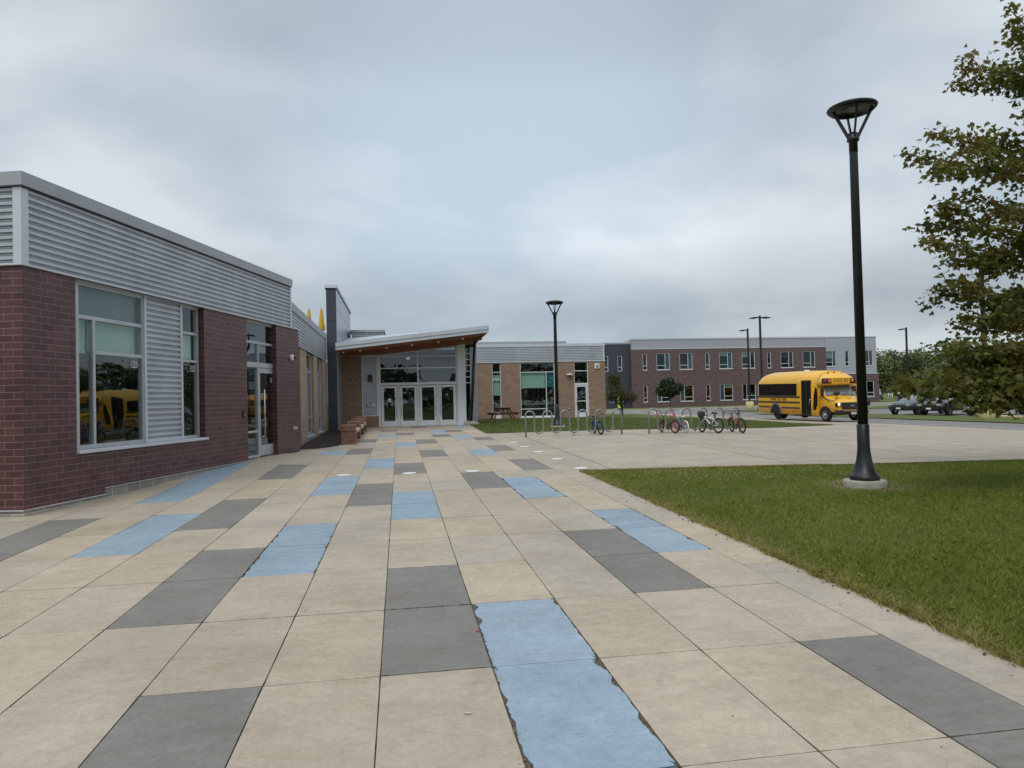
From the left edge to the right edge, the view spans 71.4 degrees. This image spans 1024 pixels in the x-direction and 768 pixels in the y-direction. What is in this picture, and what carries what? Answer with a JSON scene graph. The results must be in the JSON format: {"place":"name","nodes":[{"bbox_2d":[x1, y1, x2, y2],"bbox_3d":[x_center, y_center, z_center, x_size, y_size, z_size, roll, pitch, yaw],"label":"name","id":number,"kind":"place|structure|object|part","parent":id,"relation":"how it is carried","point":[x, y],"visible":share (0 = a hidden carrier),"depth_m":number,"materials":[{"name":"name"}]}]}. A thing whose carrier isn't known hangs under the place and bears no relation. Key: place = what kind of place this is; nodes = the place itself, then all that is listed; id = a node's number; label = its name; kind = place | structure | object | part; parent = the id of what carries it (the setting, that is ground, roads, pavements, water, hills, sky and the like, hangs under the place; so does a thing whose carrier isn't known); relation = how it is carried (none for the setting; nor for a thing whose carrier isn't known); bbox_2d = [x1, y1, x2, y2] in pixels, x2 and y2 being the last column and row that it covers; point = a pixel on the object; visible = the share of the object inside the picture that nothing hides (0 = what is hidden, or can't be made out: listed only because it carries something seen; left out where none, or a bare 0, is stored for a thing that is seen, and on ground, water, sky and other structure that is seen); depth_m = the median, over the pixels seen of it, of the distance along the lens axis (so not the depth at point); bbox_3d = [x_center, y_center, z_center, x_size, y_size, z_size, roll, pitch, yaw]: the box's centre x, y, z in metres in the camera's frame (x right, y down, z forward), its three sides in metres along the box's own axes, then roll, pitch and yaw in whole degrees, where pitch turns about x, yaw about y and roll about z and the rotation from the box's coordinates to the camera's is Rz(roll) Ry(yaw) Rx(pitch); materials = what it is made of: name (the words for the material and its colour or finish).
{"place":"outdoors","nodes":[
{"label":"outdoors","id":0,"kind":"place"},
{"bbox_2d":[0,425,1023,767],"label":"tiled walk","id":1,"kind":"structure","parent":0,"point":[108,605],"depth_m":5.04,"materials":[{"name":"concrete"}]},
{"bbox_2d":[300,430,340,449],"bbox_3d":[-7.425,2.086,27.334,2.200,0.183,12.600,-1,-1,-9],"label":"mulch bed","id":2,"kind":"object","parent":1,"relation":"on","point":[328,444],"visible":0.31,"depth_m":25.37,"materials":[{"name":"black wood"}]},
{"bbox_2d":[340,417,366,444],"bbox_3d":[-6.158,1.764,28.034,0.517,0.787,8.293,-1,-1,-9],"label":"stone bench","id":3,"kind":"object","parent":1,"relation":"on","point":[352,431],"visible":0.98,"depth_m":24.00,"materials":[{"name":"red stone"}]},
{"bbox_2d":[153,506,741,767],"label":"joint weeds","id":4,"kind":"object","parent":1,"relation":"on","point":[494,672],"visible":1,"depth_m":4.45,"materials":[{"name":"green plant"}]},
{"bbox_2d":[5,431,1012,746],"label":"leaf litter","id":5,"kind":"object","parent":1,"relation":"on","point":[715,531],"visible":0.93,"depth_m":6.02,"materials":[{"name":"brown plant"}]},
{"bbox_2d":[0,0,1023,390],"label":"sky","id":6,"kind":"structure","parent":0,"point":[645,168],"materials":[{"name":"grey"}]},
{"bbox_2d":[135,432,951,767],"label":"joint bed","id":7,"kind":"object","parent":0,"point":[485,646],"visible":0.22,"depth_m":4.49,"materials":[{"name":"grey concrete"}]},
{"bbox_2d":[471,417,833,432],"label":"second lawn","id":8,"kind":"structure","parent":0,"point":[605,427],"depth_m":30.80,"materials":[{"name":"green plant"}]},
{"bbox_2d":[464,421,479,424],"bbox_3d":[-2.012,1.988,35.573,0.797,0.323,0.626,-1,-1,0],"label":"concrete slab","id":9,"kind":"object","parent":8,"relation":"on","point":[469,422],"visible":0.69,"depth_m":35.35,"materials":[{"name":"concrete"}]},
{"bbox_2d":[487,407,518,419],"bbox_3d":[-0.550,1.768,42.706,1.728,0.740,1.800,-1,-1,-9],"label":"picnic table","id":10,"kind":"object","parent":8,"relation":"on","point":[510,413],"visible":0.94,"depth_m":42.14,"materials":[{"name":"brown wood"}]},
{"bbox_2d":[546,300,564,431],"bbox_3d":[1.948,-0.759,31.467,0.804,5.870,0.804,-1,-1,0],"label":"street lamp","id":11,"kind":"object","parent":8,"relation":"on","point":[556,423],"visible":0.93,"depth_m":31.39,"materials":[{"name":"metal"}]},
{"bbox_2d":[606,404,888,413],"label":"cross road","id":12,"kind":"structure","parent":0,"point":[685,410],"depth_m":76.75,"materials":[{"name":"grey asphalt"}]},
{"bbox_2d":[739,328,753,408],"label":"lot light","id":13,"kind":"object","parent":12,"relation":"on","point":[749,404],"visible":0.84,"depth_m":79.45,"materials":[{"name":"black metal"}]},
{"bbox_2d":[853,392,869,405],"bbox_3d":[29.145,1.514,63.367,4.600,1.722,2.160,-2,-1,8],"label":"parked car","id":14,"kind":"object","parent":12,"relation":"on","point":[868,401],"visible":0.02,"depth_m":62.22,"materials":[{"name":"black paint"}]},
{"bbox_2d":[897,327,908,377],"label":"lot light","id":15,"kind":"object","parent":12,"relation":"on","point":[906,344],"visible":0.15,"depth_m":83.01,"materials":[{"name":"black metal"}]},
{"bbox_2d":[491,416,1023,469],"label":"plaza paving","id":16,"kind":"structure","parent":0,"point":[639,448],"depth_m":20.45,"materials":[{"name":"concrete"}]},
{"bbox_2d":[525,408,622,436],"bbox_3d":[2.262,1.407,26.024,3.675,0.970,0.110,-1,-1,-8],"label":"bike rack","id":17,"kind":"object","parent":16,"relation":"on","point":[574,432],"visible":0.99,"depth_m":26.00,"materials":[{"name":"grey metal"}]},
{"bbox_2d":[588,414,603,434],"bbox_3d":[3.173,1.479,26.414,0.597,0.768,1.230,-2,-1,14],"label":"bicycle","id":18,"kind":"object","parent":16,"relation":"on","point":[597,428],"visible":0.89,"depth_m":26.14,"materials":[{"name":"blue metal"}]},
{"bbox_2d":[657,410,679,432],"bbox_3d":[5.843,1.400,26.747,0.582,0.868,1.248,5,-4,-31],"label":"bicycle","id":19,"kind":"object","parent":16,"relation":"on","point":[671,426],"visible":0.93,"depth_m":26.58,"materials":[{"name":"red metal"}]},
{"bbox_2d":[670,410,688,432],"bbox_3d":[6.306,1.400,26.894,0.644,0.875,1.136,-2,-1,9],"label":"bicycle","id":20,"kind":"object","parent":16,"relation":"on","point":[683,426],"visible":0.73,"depth_m":26.71,"materials":[{"name":"white metal"}]},
{"bbox_2d":[648,407,739,433],"bbox_3d":[6.912,1.362,26.931,3.905,1.019,0.110,-1,-1,-15],"label":"bike rack","id":21,"kind":"object","parent":16,"relation":"on","point":[697,428],"visible":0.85,"depth_m":26.86,"materials":[{"name":"grey metal"}]},
{"bbox_2d":[699,412,723,432],"bbox_3d":[7.399,1.424,26.656,0.644,0.804,1.502,5,-4,-26],"label":"bicycle","id":22,"kind":"object","parent":16,"relation":"on","point":[712,423],"visible":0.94,"depth_m":26.46,"materials":[{"name":"white metal"}]},
{"bbox_2d":[697,411,705,417],"bbox_3d":[7.072,1.132,26.619,0.311,0.262,0.305,-2,-1,16],"label":"bike helmet","id":23,"kind":"object","parent":22,"relation":"hanging from","point":[701,414],"visible":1,"depth_m":26.54,"materials":[{"name":"black plastic"}]},
{"bbox_2d":[723,410,745,432],"bbox_3d":[8.444,1.408,26.767,0.599,0.833,1.410,-1,-1,-27],"label":"bicycle","id":24,"kind":"object","parent":16,"relation":"on","point":[736,424],"visible":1,"depth_m":26.63,"materials":[{"name":"red metal"}]},
{"bbox_2d":[627,402,891,409],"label":"pavement","id":25,"kind":"structure","parent":0,"point":[706,407],"depth_m":93.71,"materials":[{"name":"concrete"}]},
{"bbox_2d":[512,392,1023,470],"bbox_3d":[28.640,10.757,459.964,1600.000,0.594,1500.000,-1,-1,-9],"label":"ground","id":26,"kind":"structure","parent":0,"point":[885,396],"depth_m":42.88,"materials":[{"name":"grey concrete"}]},
{"bbox_2d":[0,171,299,516],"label":"brick building","id":27,"kind":"structure","parent":26,"relation":"on","point":[135,354],"depth_m":13.61,"materials":[{"name":"brown brick"}]},
{"bbox_2d":[75,280,144,449],"bbox_3d":[-7.292,-0.307,12.890,0.158,2.860,1.870,-1,-1,6],"label":"window","id":28,"kind":"structure","parent":27,"relation":"in","point":[93,302],"depth_m":12.87,"materials":[{"name":"metal"}]},
{"bbox_2d":[182,304,199,438],"bbox_3d":[-7.036,-0.259,15.432,0.158,2.860,0.680,-1,-1,6],"label":"window","id":29,"kind":"structure","parent":27,"relation":"in","point":[186,340],"depth_m":15.69,"materials":[{"name":"metal"}]},
{"bbox_2d":[247,364,259,458],"bbox_3d":[-6.697,0.697,18.210,0.090,2.400,0.870,-1,-1,6],"label":"window","id":30,"kind":"structure","parent":27,"relation":"in","point":[256,367],"depth_m":18.58,"materials":[{"name":"metal"}]},
{"bbox_2d":[246,319,272,365],"bbox_3d":[-6.684,-1.059,18.799,0.090,1.135,1.980,-1,-1,6],"label":"window","id":31,"kind":"structure","parent":27,"relation":"in","point":[257,344],"depth_m":18.65,"materials":[{"name":"metal"}]},
{"bbox_2d":[259,368,273,455],"bbox_3d":[-6.542,0.739,19.171,0.143,2.310,1.055,-1,-1,6],"label":"door","id":32,"kind":"structure","parent":27,"relation":"in","point":[266,449],"depth_m":18.80,"materials":[{"name":"metal"}]},
{"bbox_2d":[246,302,327,445],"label":"link building","id":33,"kind":"structure","parent":26,"relation":"on","point":[313,387],"depth_m":27.32,"materials":[{"name":"beige metal"}]},
{"bbox_2d":[306,353,312,434],"bbox_3d":[-7.597,0.363,26.438,0.090,3.020,2.100,-1,-1,-9],"label":"window","id":34,"kind":"structure","parent":33,"relation":"in","point":[308,357],"depth_m":27.01,"materials":[{"name":"glass"}]},
{"bbox_2d":[317,358,321,430],"bbox_3d":[-8.120,0.446,29.746,0.090,3.020,2.000,-1,-1,-9],"label":"window","id":35,"kind":"structure","parent":33,"relation":"in","point":[318,360],"depth_m":30.41,"materials":[{"name":"glass"}]},
{"bbox_2d":[318,308,324,330],"bbox_3d":[-13.291,-1.381,50.047,0.494,7.960,0.519,-1,-1,0],"label":"parasol","id":36,"kind":"object","parent":26,"relation":"on","point":[321,323],"visible":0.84,"depth_m":50.03,"materials":[{"name":"yellow fabric"}]},
{"bbox_2d":[324,285,350,430],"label":"fin wall","id":37,"kind":"structure","parent":26,"relation":"on","point":[338,311],"depth_m":32.70,"materials":[{"name":"grey metal"}]},
{"bbox_2d":[335,325,488,427],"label":"entrance hall","id":38,"kind":"structure","parent":26,"relation":"on","point":[426,378],"depth_m":35.39,"materials":[{"name":"silver metal"}]},
{"bbox_2d":[381,386,397,426],"bbox_3d":[-6.057,1.104,35.264,0.795,2.020,0.133,-1,-1,-9],"label":"door","id":39,"kind":"structure","parent":38,"relation":"in","point":[389,397],"depth_m":35.28,"materials":[{"name":"white glass"}]},
{"bbox_2d":[400,385,417,425],"bbox_3d":[-5.130,1.084,35.411,0.840,2.020,0.133,-1,-1,-9],"label":"door","id":40,"kind":"structure","parent":38,"relation":"in","point":[408,394],"depth_m":35.43,"materials":[{"name":"white glass"}]},
{"bbox_2d":[419,385,436,425],"bbox_3d":[-4.175,1.065,35.562,0.855,2.020,0.133,-1,-1,-9],"label":"door","id":41,"kind":"structure","parent":38,"relation":"in","point":[427,393],"depth_m":35.58,"materials":[{"name":"white glass"}]},
{"bbox_2d":[439,385,456,424],"bbox_3d":[-3.221,1.045,35.713,0.840,2.020,0.133,-1,-1,-9],"label":"door","id":42,"kind":"structure","parent":38,"relation":"in","point":[447,393],"depth_m":35.74,"materials":[{"name":"white glass"}]},
{"bbox_2d":[606,403,889,410],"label":"kerb","id":43,"kind":"structure","parent":26,"relation":"on","point":[725,407],"depth_m":91.17,"materials":[{"name":"concrete"}]},
{"bbox_2d":[876,348,902,392],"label":"broadleaf tree","id":44,"kind":"object","parent":26,"relation":"on","point":[885,367],"visible":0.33,"depth_m":143.60,"materials":[{"name":"green plant"}]},
{"bbox_2d":[879,348,932,396],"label":"broadleaf tree","id":45,"kind":"object","parent":26,"relation":"on","point":[917,363],"visible":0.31,"depth_m":148.10,"materials":[{"name":"green plant"}]},
{"bbox_2d":[889,337,1012,391],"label":"distant wood","id":46,"kind":"object","parent":26,"relation":"on","point":[942,344],"visible":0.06,"depth_m":168.95,"materials":[{"name":"green plant"}]},
{"bbox_2d":[650,414,901,427],"bbox_3d":[12.446,2.291,47.833,9.450,0.295,34.100,-1,-1,-9],"label":"plaza apron","id":47,"kind":"object","parent":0,"point":[835,426],"visible":0.29,"depth_m":32.81,"materials":[{"name":"concrete"}]},
{"bbox_2d":[579,459,1023,667],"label":"lawn","id":48,"kind":"structure","parent":0,"point":[833,519],"depth_m":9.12,"materials":[{"name":"plant"}]},
{"bbox_2d":[826,97,887,488],"bbox_3d":[5.875,-1.417,12.082,0.804,6.750,0.804,-1,-1,0],"label":"street lamp","id":49,"kind":"object","parent":48,"relation":"on","point":[864,474],"visible":1,"depth_m":12.02,"materials":[{"name":"metal"}]},
{"bbox_2d":[885,0,1023,419],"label":"maple tree","id":50,"kind":"object","parent":48,"relation":"on","point":[995,382],"visible":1,"depth_m":12.24,"materials":[{"name":"green plant"}]},
{"bbox_2d":[606,398,1023,422],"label":"lawn","id":51,"kind":"structure","parent":0,"point":[956,418],"depth_m":47.40,"materials":[{"name":"green plant"}]},
{"bbox_2d":[476,341,605,418],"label":"tan wing","id":52,"kind":"structure","parent":51,"relation":"on","point":[519,377],"depth_m":45.49,"materials":[{"name":"beige brick"}]},
{"bbox_2d":[492,363,501,412],"bbox_3d":[-0.982,0.252,44.943,0.570,3.150,0.158,-1,-1,-9],"label":"window","id":53,"kind":"structure","parent":52,"relation":"in","point":[496,379],"depth_m":45.00,"materials":[{"name":"clear glass"}]},
{"bbox_2d":[520,362,554,416],"bbox_3d":[1.619,0.348,45.351,2.250,3.450,0.158,-1,-1,-9],"label":"window","id":54,"kind":"structure","parent":52,"relation":"in","point":[527,379],"depth_m":45.41,"materials":[{"name":"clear glass"}]},
{"bbox_2d":[574,362,587,383],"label":"window","id":55,"kind":"structure","parent":52,"relation":"in","point":[574,362],"depth_m":45.77,"materials":[{"name":"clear glass"}]},
{"bbox_2d":[575,385,587,416],"bbox_3d":[4.463,1.093,45.700,0.790,2.040,0.102,-1,-1,-9],"label":"door","id":56,"kind":"structure","parent":52,"relation":"in","point":[582,414],"depth_m":45.71,"materials":[{"name":"white metal"}]},
{"bbox_2d":[606,372,637,414],"bbox_3d":[8.494,0.872,55.508,2.673,3.691,2.931,-1,-1,0],"label":"crabapple tree","id":57,"kind":"object","parent":51,"relation":"on","point":[614,379],"visible":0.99,"depth_m":55.22,"materials":[{"name":"green plant"}]},
{"bbox_2d":[655,377,684,407],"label":"tree","id":58,"kind":"object","parent":51,"relation":"on","point":[669,387],"visible":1,"depth_m":94.44,"materials":[{"name":"green plant"}]},
{"bbox_2d":[604,336,879,408],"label":"classroom building","id":59,"kind":"structure","parent":51,"relation":"on","point":[709,371],"depth_m":106.48,"materials":[{"name":"brown brick"}]},
{"bbox_2d":[656,353,669,369],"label":"window","id":60,"kind":"structure","parent":59,"relation":"in","point":[667,363],"depth_m":105.11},
{"bbox_2d":[657,393,669,401],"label":"window","id":61,"kind":"structure","parent":59,"relation":"in","point":[659,398],"depth_m":104.80,"materials":[{"name":"white metal"}]},
{"bbox_2d":[679,353,691,368],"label":"window","id":62,"kind":"structure","parent":59,"relation":"in","point":[689,355],"depth_m":105.67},
{"bbox_2d":[680,385,693,400],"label":"window","id":63,"kind":"structure","parent":59,"relation":"in","point":[682,393],"depth_m":105.39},
{"bbox_2d":[719,352,731,368],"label":"window","id":64,"kind":"structure","parent":59,"relation":"in","point":[729,354],"depth_m":106.58,"materials":[{"name":"glass"}]},
{"bbox_2d":[720,384,732,399],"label":"window","id":65,"kind":"structure","parent":59,"relation":"in","point":[722,395],"depth_m":106.40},
{"bbox_2d":[742,352,754,367],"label":"window","id":66,"kind":"structure","parent":59,"relation":"in","point":[744,354],"depth_m":107.08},
{"bbox_2d":[742,384,755,399],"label":"window","id":67,"kind":"structure","parent":59,"relation":"in","point":[742,384],"depth_m":106.92,"materials":[{"name":"white metal"}]},
{"bbox_2d":[781,352,792,367],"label":"window","id":68,"kind":"structure","parent":59,"relation":"in","point":[788,352],"depth_m":108.05,"materials":[{"name":"grey metal"}]},
{"bbox_2d":[803,351,814,366],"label":"window","id":69,"kind":"structure","parent":59,"relation":"in","point":[803,351],"depth_m":108.63,"materials":[{"name":"grey metal"}]},
{"bbox_2d":[826,351,835,365],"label":"window","id":70,"kind":"structure","parent":59,"relation":"in","point":[828,353],"depth_m":109.35,"materials":[{"name":"glass"}]},
{"bbox_2d":[866,350,872,365],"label":"window","id":71,"kind":"structure","parent":59,"relation":"in","point":[866,350],"depth_m":110.26,"materials":[{"name":"grey metal"}]},
{"bbox_2d":[749,315,770,379],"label":"lot light","id":72,"kind":"object","parent":51,"relation":"on","point":[760,349],"visible":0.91,"depth_m":66.50,"materials":[{"name":"black metal"}]},
{"bbox_2d":[889,351,899,398],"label":"lot light","id":73,"kind":"object","parent":51,"relation":"on","point":[893,352],"visible":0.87,"depth_m":133.98,"materials":[{"name":"black metal"}]},
{"bbox_2d":[977,259,998,422],"bbox_3d":[26.050,-2.392,39.346,1.900,9.300,0.840,-1,-1,0],"label":"lot light","id":74,"kind":"object","parent":51,"relation":"on","point":[986,416],"visible":0.11,"depth_m":38.98,"materials":[{"name":"beige metal"}]},
{"bbox_2d":[611,410,1023,429],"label":"asphalt road","id":75,"kind":"structure","parent":0,"point":[1006,426],"depth_m":39.23,"materials":[{"name":"grey asphalt"}]},
{"bbox_2d":[757,370,868,421],"bbox_3d":[17.865,0.633,42.885,2.640,2.970,7.596,-1,0,-14],"label":"school bus","id":76,"kind":"object","parent":75,"relation":"on","point":[826,396],"visible":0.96,"depth_m":41.26,"materials":[{"name":"yellow metal"}]},
{"bbox_3d":[17.062,0.816,41.365,0.062,2.060,0.880,-1,0,-14],"label":"entry door","id":77,"kind":"part","parent":76,"relation":"part of","materials":[{"name":"black glass"}]},
{"bbox_2d":[851,384,855,391],"bbox_3d":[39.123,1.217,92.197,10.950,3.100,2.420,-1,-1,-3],"label":"mirror","id":78,"kind":"object","parent":76,"relation":"attached to","point":[853,387],"depth_m":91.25,"materials":[{"name":"black plastic"}]},
{"bbox_2d":[650,411,1021,428],"bbox_3d":[15.630,2.107,42.897,16.200,0.366,82.750,-1,-1,-9],"label":"road marking","id":79,"kind":"object","parent":75,"relation":"on","point":[836,420],"visible":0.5,"depth_m":36.69,"materials":[{"name":"paint"}]},
{"bbox_2d":[868,409,1023,417],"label":"car park","id":80,"kind":"structure","parent":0,"point":[957,413],"depth_m":51.98,"materials":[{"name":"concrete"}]},
{"bbox_2d":[888,394,943,414],"bbox_3d":[28.626,1.389,50.258,4.600,1.482,2.160,-1,-1,-29],"label":"parked car","id":81,"kind":"object","parent":80,"relation":"on","point":[903,404],"visible":0.55,"depth_m":49.19,"materials":[{"name":"paint"}]},
{"bbox_2d":[917,398,963,415],"bbox_3d":[29.229,1.320,47.722,4.600,1.482,2.160,-1,-1,-29],"label":"parked car","id":82,"kind":"object","parent":80,"relation":"on","point":[923,409],"visible":0.5,"depth_m":46.47,"materials":[{"name":"black paint"}]},
{"bbox_2d":[1001,415,1022,417],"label":"wheel stop","id":83,"kind":"object","parent":80,"relation":"on","point":[1010,416],"visible":0.46,"depth_m":40.98,"materials":[{"name":"yellow paint"}]},
{"bbox_2d":[963,400,1022,415],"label":"parked car","id":84,"kind":"object","parent":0,"point":[973,412],"visible":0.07,"depth_m":45.02,"materials":[{"name":"white paint"}]}
]}

